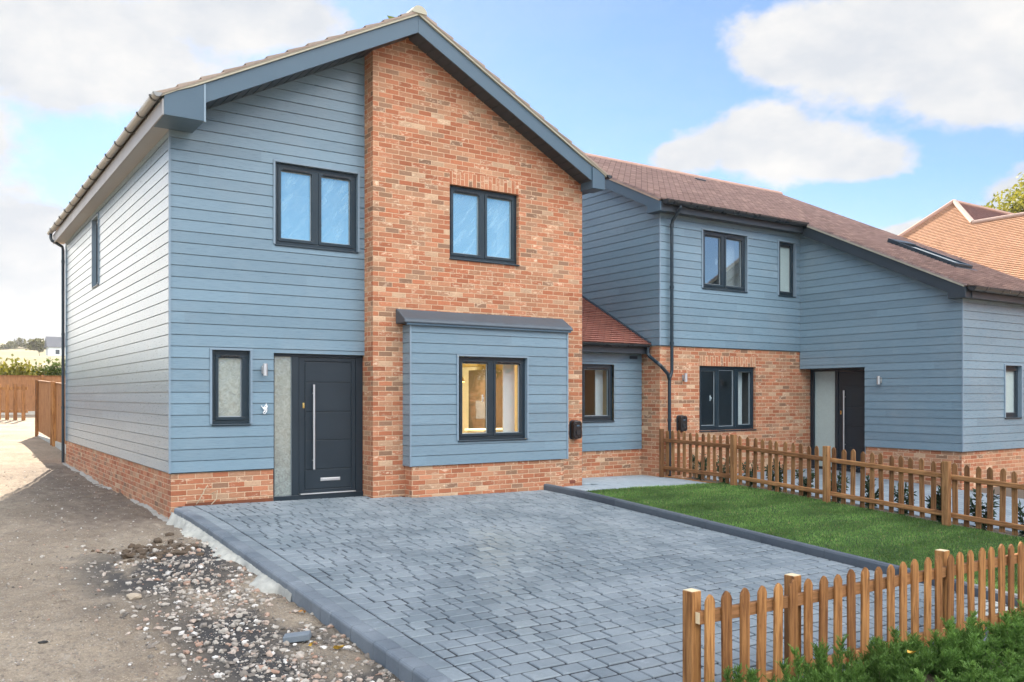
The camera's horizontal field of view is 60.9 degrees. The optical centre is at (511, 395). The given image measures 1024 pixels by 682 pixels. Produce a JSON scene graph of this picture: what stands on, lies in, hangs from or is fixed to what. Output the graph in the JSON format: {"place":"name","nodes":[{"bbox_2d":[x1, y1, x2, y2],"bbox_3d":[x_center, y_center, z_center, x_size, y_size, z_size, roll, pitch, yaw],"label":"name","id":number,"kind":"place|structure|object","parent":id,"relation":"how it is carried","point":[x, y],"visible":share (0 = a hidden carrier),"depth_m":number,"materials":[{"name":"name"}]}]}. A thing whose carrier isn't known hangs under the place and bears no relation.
{"place":"outdoors","nodes":[
{"label":"outdoors","id":0,"kind":"place"},
{"bbox_2d":[464,428,501,432],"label":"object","id":1,"kind":"structure","parent":0,"point":[479,430],"depth_m":15.64,"materials":[{"name":"white paint"}]},
{"bbox_2d":[0,343,1010,681],"bbox_3d":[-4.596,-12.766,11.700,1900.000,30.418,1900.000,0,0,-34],"label":"ground","id":2,"kind":"structure","parent":0,"point":[28,451],"depth_m":7.68,"materials":[{"name":"beige soil"}]},
{"bbox_2d":[0,384,27,419],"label":"picket fence","id":3,"kind":"object","parent":2,"relation":"on","point":[23,388],"visible":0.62,"depth_m":35.86,"materials":[{"name":"brown wood"}]},
{"bbox_2d":[0,337,44,349],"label":"hedgerow","id":4,"kind":"object","parent":2,"relation":"on","point":[17,343],"visible":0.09,"depth_m":364.60,"materials":[{"name":"green plant"}]},
{"bbox_2d":[0,349,46,374],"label":"hedge bush","id":5,"kind":"object","parent":2,"relation":"on","point":[23,369],"visible":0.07,"depth_m":41.48,"materials":[{"name":"green plant"}]},
{"bbox_2d":[0,375,60,414],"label":"boundary fence","id":6,"kind":"object","parent":2,"relation":"on","point":[19,380],"visible":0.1,"depth_m":40.06,"materials":[{"name":"wood"}]},
{"bbox_2d":[26,338,45,355],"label":"tree","id":7,"kind":"object","parent":2,"relation":"on","point":[37,344],"visible":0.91,"depth_m":252.94,"materials":[{"name":"green plant"}]},
{"bbox_2d":[31,358,60,375],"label":"hedge bush","id":8,"kind":"object","parent":2,"relation":"on","point":[53,371],"visible":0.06,"depth_m":42.27,"materials":[{"name":"green plant"}]},
{"bbox_2d":[35,380,65,452],"bbox_3d":[-12.859,0.613,24.401,0.130,2.246,8.300,0,0,-34],"label":"garden fence","id":9,"kind":"object","parent":2,"relation":"on","point":[47,408],"visible":0.61,"depth_m":25.46,"materials":[{"name":"wood"}]},
{"bbox_2d":[44,336,60,355],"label":"cottage","id":10,"kind":"structure","parent":2,"relation":"on","point":[52,345],"depth_m":247.53,"materials":[{"name":"white paint"}]},
{"bbox_2d":[62,462,168,521],"bbox_3d":[-7.510,1.679,15.934,0.162,0.218,10.920,0,0,-34],"label":"wall footing","id":11,"kind":"object","parent":2,"relation":"on","point":[148,507],"depth_m":15.43,"materials":[{"name":"concrete"}]},
{"bbox_2d":[126,593,141,599],"bbox_3d":[-3.289,1.752,7.578,0.160,0.064,0.105,0,0,31],"label":"stone","id":12,"kind":"object","parent":2,"relation":"on","point":[132,596],"visible":1,"depth_m":7.54,"materials":[{"name":"beige stone"}]},
{"bbox_2d":[91,532,203,562],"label":"earth clods","id":13,"kind":"object","parent":2,"relation":"on","point":[139,549],"visible":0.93,"depth_m":9.37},
{"bbox_2d":[0,469,337,681],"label":"scattered pebbles","id":14,"kind":"object","parent":2,"relation":"on","point":[178,648],"visible":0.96,"depth_m":8.30,"materials":[{"name":"stone"}]},
{"bbox_2d":[40,535,403,681],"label":"rubble","id":15,"kind":"object","parent":2,"relation":"on","point":[254,653],"visible":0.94,"depth_m":7.01,"materials":[{"name":"stone"}]},
{"bbox_2d":[333,645,345,648],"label":"fallen leaf","id":16,"kind":"object","parent":15,"relation":"on","point":[337,647],"visible":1,"depth_m":6.53,"materials":[{"name":"yellow plant"}]},
{"bbox_2d":[166,512,291,601],"bbox_3d":[-3.360,1.717,9.640,0.248,0.354,4.598,0,0,-34],"label":"kerb haunching","id":17,"kind":"object","parent":2,"relation":"on","point":[262,582],"visible":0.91,"depth_m":9.19,"materials":[{"name":"concrete"}]},
{"bbox_2d":[283,630,311,642],"bbox_3d":[-1.645,1.848,6.671,0.200,0.050,0.100,-7,4,-2],"label":"broken paver","id":18,"kind":"object","parent":2,"relation":"on","point":[293,637],"visible":1,"depth_m":6.62,"materials":[{"name":"grey concrete"}]},
{"bbox_2d":[174,507,453,681],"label":"kerb blocks","id":19,"kind":"structure","parent":2,"relation":"on","point":[400,663],"depth_m":7.07,"materials":[{"name":"grey concrete"}]},
{"bbox_2d":[47,5,611,518],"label":"detached house","id":20,"kind":"structure","parent":2,"relation":"on","point":[365,243],"depth_m":13.22,"materials":[{"name":"wood"}]},
{"bbox_2d":[91,213,99,288],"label":"window","id":21,"kind":"structure","parent":20,"relation":"in","point":[95,252],"depth_m":17.05,"materials":[{"name":"black glass"}]},
{"bbox_2d":[209,348,252,425],"bbox_3d":[-3.945,-0.119,12.198,0.589,1.080,0.142,0,0,-34],"label":"window","id":22,"kind":"structure","parent":20,"relation":"in","point":[231,372],"depth_m":12.22,"materials":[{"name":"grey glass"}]},
{"bbox_2d":[261,404,267,413],"bbox_3d":[-3.521,0.188,12.395,0.087,0.154,0.035,0,0,-25],"label":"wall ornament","id":23,"kind":"object","parent":20,"relation":"attached to","point":[265,409],"visible":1,"depth_m":12.39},
{"bbox_2d":[262,364,267,375],"bbox_3d":[-3.506,-0.368,12.355,0.064,0.170,0.107,0,0,-34],"label":"wall lamp","id":24,"kind":"object","parent":20,"relation":"attached to","point":[264,369],"visible":1,"depth_m":12.31,"materials":[{"name":"metal"}]},
{"bbox_2d":[273,159,359,253],"bbox_3d":[-2.912,-2.770,12.921,1.338,1.233,0.187,0,0,-34],"label":"window","id":25,"kind":"structure","parent":20,"relation":"in","point":[315,174],"depth_m":12.90,"materials":[{"name":"grey plastic"}]},
{"bbox_2d":[299,357,354,493],"bbox_3d":[-2.751,0.437,13.016,0.890,2.000,0.139,0,0,-34],"label":"front door","id":26,"kind":"structure","parent":20,"relation":"in","point":[326,385],"depth_m":13.01,"materials":[{"name":"metal"}]},
{"bbox_2d":[462,366,482,432],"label":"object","id":27,"kind":"structure","parent":20,"relation":"in","point":[465,370],"depth_m":18.25,"materials":[{"name":"beige fabric"}]},
{"bbox_2d":[449,185,519,265],"bbox_3d":[-0.514,-2.750,14.257,1.336,1.192,0.322,0,0,-34],"label":"window","id":28,"kind":"structure","parent":20,"relation":"in","point":[481,195],"depth_m":14.23,"materials":[{"name":"black glass"}]},
{"bbox_2d":[456,354,528,441],"bbox_3d":[-0.371,0.041,14.039,1.361,1.366,0.302,0,0,-34],"label":"window","id":29,"kind":"structure","parent":20,"relation":"in","point":[508,364],"depth_m":14.14,"materials":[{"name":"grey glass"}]},
{"bbox_2d":[569,420,581,438],"bbox_3d":[1.114,0.592,15.109,0.210,0.330,0.127,0,0,-34],"label":"car charger","id":30,"kind":"object","parent":20,"relation":"attached to","point":[575,429],"visible":1,"depth_m":15.07,"materials":[{"name":"black plastic"}]},
{"bbox_2d":[582,295,670,477],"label":"link building","id":31,"kind":"structure","parent":2,"relation":"on","point":[611,404],"depth_m":17.10,"materials":[{"name":"wood"}]},
{"bbox_2d":[582,364,614,422],"bbox_3d":[1.512,-0.045,16.847,0.994,1.120,0.302,0,0,-34],"label":"window","id":32,"kind":"structure","parent":31,"relation":"in","point":[598,417],"depth_m":17.00,"materials":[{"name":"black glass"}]},
{"bbox_2d":[544,484,1017,606],"bbox_3d":[2.853,1.847,11.151,0.100,0.753,8.229,0,0,-34],"label":"kerb edging","id":33,"kind":"object","parent":2,"relation":"on","point":[829,554],"visible":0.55,"depth_m":10.89,"materials":[{"name":"grey concrete"}]},
{"bbox_2d":[582,153,1023,489],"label":"linked house","id":34,"kind":"structure","parent":2,"relation":"on","point":[760,314],"depth_m":17.83,"materials":[{"name":"wood"}]},
{"bbox_2d":[676,415,686,431],"bbox_3d":[3.377,0.552,17.262,0.210,0.330,0.127,0,0,-34],"label":"car charger","id":35,"kind":"object","parent":34,"relation":"attached to","point":[681,423],"visible":0.94,"depth_m":17.22,"materials":[{"name":"black plastic"}]},
{"bbox_2d":[682,373,686,381],"bbox_3d":[3.438,-0.358,17.315,0.064,0.170,0.107,0,0,-34],"label":"wall lamp","id":36,"kind":"object","parent":34,"relation":"attached to","point":[684,377],"visible":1,"depth_m":17.28,"materials":[{"name":"metal"}]},
{"bbox_2d":[701,228,747,292],"bbox_3d":[4.332,-2.773,18.109,1.374,1.228,0.297,0,0,-34],"label":"window","id":37,"kind":"structure","parent":34,"relation":"in","point":[726,241],"depth_m":18.21,"materials":[{"name":"black glass"}]},
{"bbox_2d":[699,366,756,431],"bbox_3d":[4.416,0.065,18.199,1.702,1.341,0.312,0,0,-34],"label":"window","id":38,"kind":"structure","parent":34,"relation":"in","point":[736,372],"depth_m":18.28,"materials":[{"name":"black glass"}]},
{"bbox_2d":[777,240,796,297],"bbox_3d":[5.998,-2.773,19.136,0.614,1.228,0.137,0,0,-34],"label":"window","id":39,"kind":"structure","parent":34,"relation":"in","point":[787,252],"depth_m":19.21,"materials":[{"name":"glass"}]},
{"bbox_2d":[839,371,864,468],"bbox_3d":[7.350,0.517,18.626,0.126,2.090,0.855,0,0,-34],"label":"front door","id":40,"kind":"structure","parent":34,"relation":"in","point":[851,383],"depth_m":18.72,"materials":[{"name":"metal"}]},
{"bbox_2d":[877,376,881,383],"bbox_3d":[7.445,-0.313,17.667,0.107,0.170,0.064,0,0,-34],"label":"wall lamp","id":41,"kind":"object","parent":34,"relation":"attached to","point":[879,379],"visible":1,"depth_m":17.64,"materials":[{"name":"metal"}]},
{"bbox_2d":[1003,364,1022,418],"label":"window","id":42,"kind":"structure","parent":34,"relation":"in","point":[1013,373],"depth_m":17.52,"materials":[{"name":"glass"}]},
{"bbox_2d":[659,429,1023,535],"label":"picket fence","id":43,"kind":"object","parent":2,"relation":"on","point":[946,476],"visible":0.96,"depth_m":13.54,"materials":[{"name":"brown wood"}]},
{"bbox_2d":[683,542,1023,681],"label":"picket fence","id":44,"kind":"object","parent":2,"relation":"on","point":[942,573],"visible":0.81,"depth_m":6.07,"materials":[{"name":"brown wood"}]},
{"bbox_2d":[897,199,1023,279],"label":"neighbouring house","id":45,"kind":"structure","parent":2,"relation":"on","point":[992,238],"depth_m":34.66,"materials":[{"name":"orange ceramic"}]},
{"bbox_2d":[981,171,1023,212],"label":"yellowing tree","id":46,"kind":"object","parent":2,"relation":"on","point":[1017,205],"visible":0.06,"depth_m":62.04,"materials":[{"name":"green plant"}]},
{"bbox_2d":[0,0,1023,342],"label":"sky","id":47,"kind":"structure","parent":0,"point":[880,114],"materials":[{"name":"blue"}]},
{"bbox_2d":[179,490,1015,681],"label":"driveway","id":48,"kind":"structure","parent":0,"point":[468,518],"depth_m":8.66,"materials":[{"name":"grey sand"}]},
{"bbox_2d":[196,485,217,504],"bbox_3d":[-4.179,1.358,11.933,0.292,0.270,0.097,0,0,-25],"label":"cable end","id":49,"kind":"object","parent":48,"relation":"on","point":[212,493],"visible":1,"depth_m":11.94,"materials":[{"name":"beige plastic"}]},
{"bbox_2d":[564,475,708,490],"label":"garden path","id":50,"kind":"structure","parent":0,"point":[599,483],"depth_m":15.88,"materials":[{"name":"grey concrete"}]},
{"bbox_2d":[584,482,1023,593],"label":"lawn","id":51,"kind":"structure","parent":0,"point":[822,525],"depth_m":11.81,"materials":[{"name":"green plant"}]},
{"bbox_2d":[686,477,1023,681],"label":"border soil","id":52,"kind":"structure","parent":0,"point":[1008,494],"depth_m":14.97,"materials":[{"name":"brown soil"}]},
{"bbox_2d":[682,446,706,477],"bbox_3d":[3.541,1.236,17.022,0.409,0.752,0.540,0,0,-23],"label":"shrub","id":53,"kind":"object","parent":52,"relation":"on","point":[694,464],"visible":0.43,"depth_m":16.98,"materials":[{"name":"green plant"}]},
{"bbox_2d":[692,452,706,479],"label":"laurel shrub","id":54,"kind":"object","parent":52,"relation":"on","point":[705,467],"visible":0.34,"depth_m":16.79,"materials":[{"name":"green plant"}]},
{"bbox_2d":[716,455,729,482],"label":"laurel shrub","id":55,"kind":"object","parent":52,"relation":"on","point":[724,470],"visible":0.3,"depth_m":16.28,"materials":[{"name":"green plant"}]},
{"bbox_2d":[708,663,782,681],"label":"conifer shrub","id":56,"kind":"object","parent":52,"relation":"on","point":[750,674],"visible":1,"depth_m":5.16,"materials":[{"name":"green plant"}]},
{"bbox_2d":[742,462,758,486],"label":"laurel shrub","id":57,"kind":"object","parent":52,"relation":"on","point":[750,474],"visible":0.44,"depth_m":15.83,"materials":[{"name":"green plant"}]},
{"bbox_2d":[764,458,782,492],"bbox_3d":[4.634,1.421,15.318,0.339,0.660,0.475,0,0,-42],"label":"laurel shrub","id":58,"kind":"object","parent":52,"relation":"on","point":[780,475],"visible":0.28,"depth_m":15.31,"materials":[{"name":"green plant"}]},
{"bbox_2d":[762,644,843,681],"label":"conifer shrub","id":59,"kind":"object","parent":52,"relation":"on","point":[827,676],"visible":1,"depth_m":5.25,"materials":[{"name":"green plant"}]},
{"bbox_2d":[795,469,814,496],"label":"laurel shrub","id":60,"kind":"object","parent":52,"relation":"on","point":[805,482],"visible":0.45,"depth_m":14.82,"materials":[{"name":"green plant"}]},
{"bbox_2d":[795,634,873,681],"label":"conifer shrub","id":61,"kind":"object","parent":52,"relation":"on","point":[854,673],"visible":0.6,"depth_m":5.52,"materials":[{"name":"green plant"}]},
{"bbox_2d":[831,471,848,502],"bbox_3d":[5.361,1.516,14.388,0.435,0.605,0.311,0,0,28],"label":"laurel shrub","id":62,"kind":"object","parent":52,"relation":"on","point":[838,485],"visible":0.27,"depth_m":14.33,"materials":[{"name":"green plant"}]},
{"bbox_2d":[865,474,878,509],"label":"laurel shrub","id":63,"kind":"object","parent":52,"relation":"on","point":[867,487],"visible":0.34,"depth_m":13.83,"materials":[{"name":"green plant"}]},
{"bbox_2d":[842,635,918,681],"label":"conifer shrub","id":64,"kind":"object","parent":52,"relation":"on","point":[880,668],"visible":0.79,"depth_m":5.59,"materials":[{"name":"green plant"}]},
{"bbox_2d":[894,483,916,514],"bbox_3d":[6.002,1.597,13.363,0.300,0.584,0.419,0,0,-42],"label":"laurel shrub","id":65,"kind":"object","parent":52,"relation":"on","point":[896,495],"visible":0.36,"depth_m":13.32,"materials":[{"name":"green plant"}]},
{"bbox_2d":[875,626,939,677],"bbox_3d":[2.678,1.810,5.946,0.443,0.501,0.502,0,0,44],"label":"conifer shrub","id":66,"kind":"object","parent":52,"relation":"on","point":[914,644],"visible":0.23,"depth_m":5.92,"materials":[{"name":"green plant"}]},
{"bbox_2d":[909,668,945,681],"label":"conifer shrub","id":67,"kind":"object","parent":52,"relation":"on","point":[920,676],"visible":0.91,"depth_m":5.48,"materials":[{"name":"green plant"}]},
{"bbox_2d":[925,482,941,522],"bbox_3d":[6.327,1.584,12.867,0.434,0.667,0.356,0,0,-21],"label":"laurel shrub","id":68,"kind":"object","parent":52,"relation":"on","point":[938,504],"visible":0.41,"depth_m":12.83,"materials":[{"name":"green plant"}]},
{"bbox_2d":[917,616,990,681],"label":"conifer shrub","id":69,"kind":"object","parent":52,"relation":"on","point":[947,650],"visible":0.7,"depth_m":6.06,"materials":[{"name":"green plant"}]},
{"bbox_2d":[940,610,1003,667],"bbox_3d":[3.405,1.827,6.447,0.427,0.484,0.510,0,0,-2],"label":"conifer shrub","id":70,"kind":"object","parent":52,"relation":"on","point":[971,626],"visible":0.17,"depth_m":6.37,"materials":[{"name":"green plant"}]},
{"bbox_2d":[940,659,1014,681],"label":"conifer shrub","id":71,"kind":"object","parent":52,"relation":"on","point":[971,674],"visible":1,"depth_m":5.65,"materials":[{"name":"green plant"}]},
{"bbox_2d":[970,488,999,529],"bbox_3d":[6.672,1.618,12.332,0.504,0.701,0.361,0,0,12],"label":"laurel shrub","id":72,"kind":"object","parent":52,"relation":"on","point":[973,510],"visible":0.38,"depth_m":12.33,"materials":[{"name":"green plant"}]},
{"bbox_2d":[978,647,1023,681],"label":"conifer shrub","id":73,"kind":"object","parent":52,"relation":"on","point":[1015,672],"visible":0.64,"depth_m":5.91,"materials":[{"name":"green plant"}]},
{"bbox_2d":[983,610,1023,659],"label":"conifer shrub","id":74,"kind":"object","parent":52,"relation":"on","point":[1010,636],"visible":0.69,"depth_m":6.59,"materials":[{"name":"green plant"}]},
{"bbox_2d":[996,599,1023,636],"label":"conifer shrub","id":75,"kind":"object","parent":52,"relation":"on","point":[1015,613],"visible":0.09,"depth_m":7.03,"materials":[{"name":"green plant"}]},
{"bbox_2d":[1004,651,1023,669],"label":"conifer shrub","id":76,"kind":"object","parent":52,"relation":"on","point":[1018,660],"visible":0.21,"depth_m":6.15,"materials":[{"name":"green plant"}]},
{"bbox_2d":[1018,499,1023,537],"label":"laurel shrub","id":77,"kind":"object","parent":52,"relation":"on","point":[1020,518],"visible":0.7,"depth_m":11.86,"materials":[{"name":"green plant"}]},
{"bbox_2d":[692,468,1023,533],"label":"neighbour paving","id":78,"kind":"structure","parent":0,"point":[960,498],"depth_m":15.65,"materials":[{"name":"grey concrete"}]}
]}

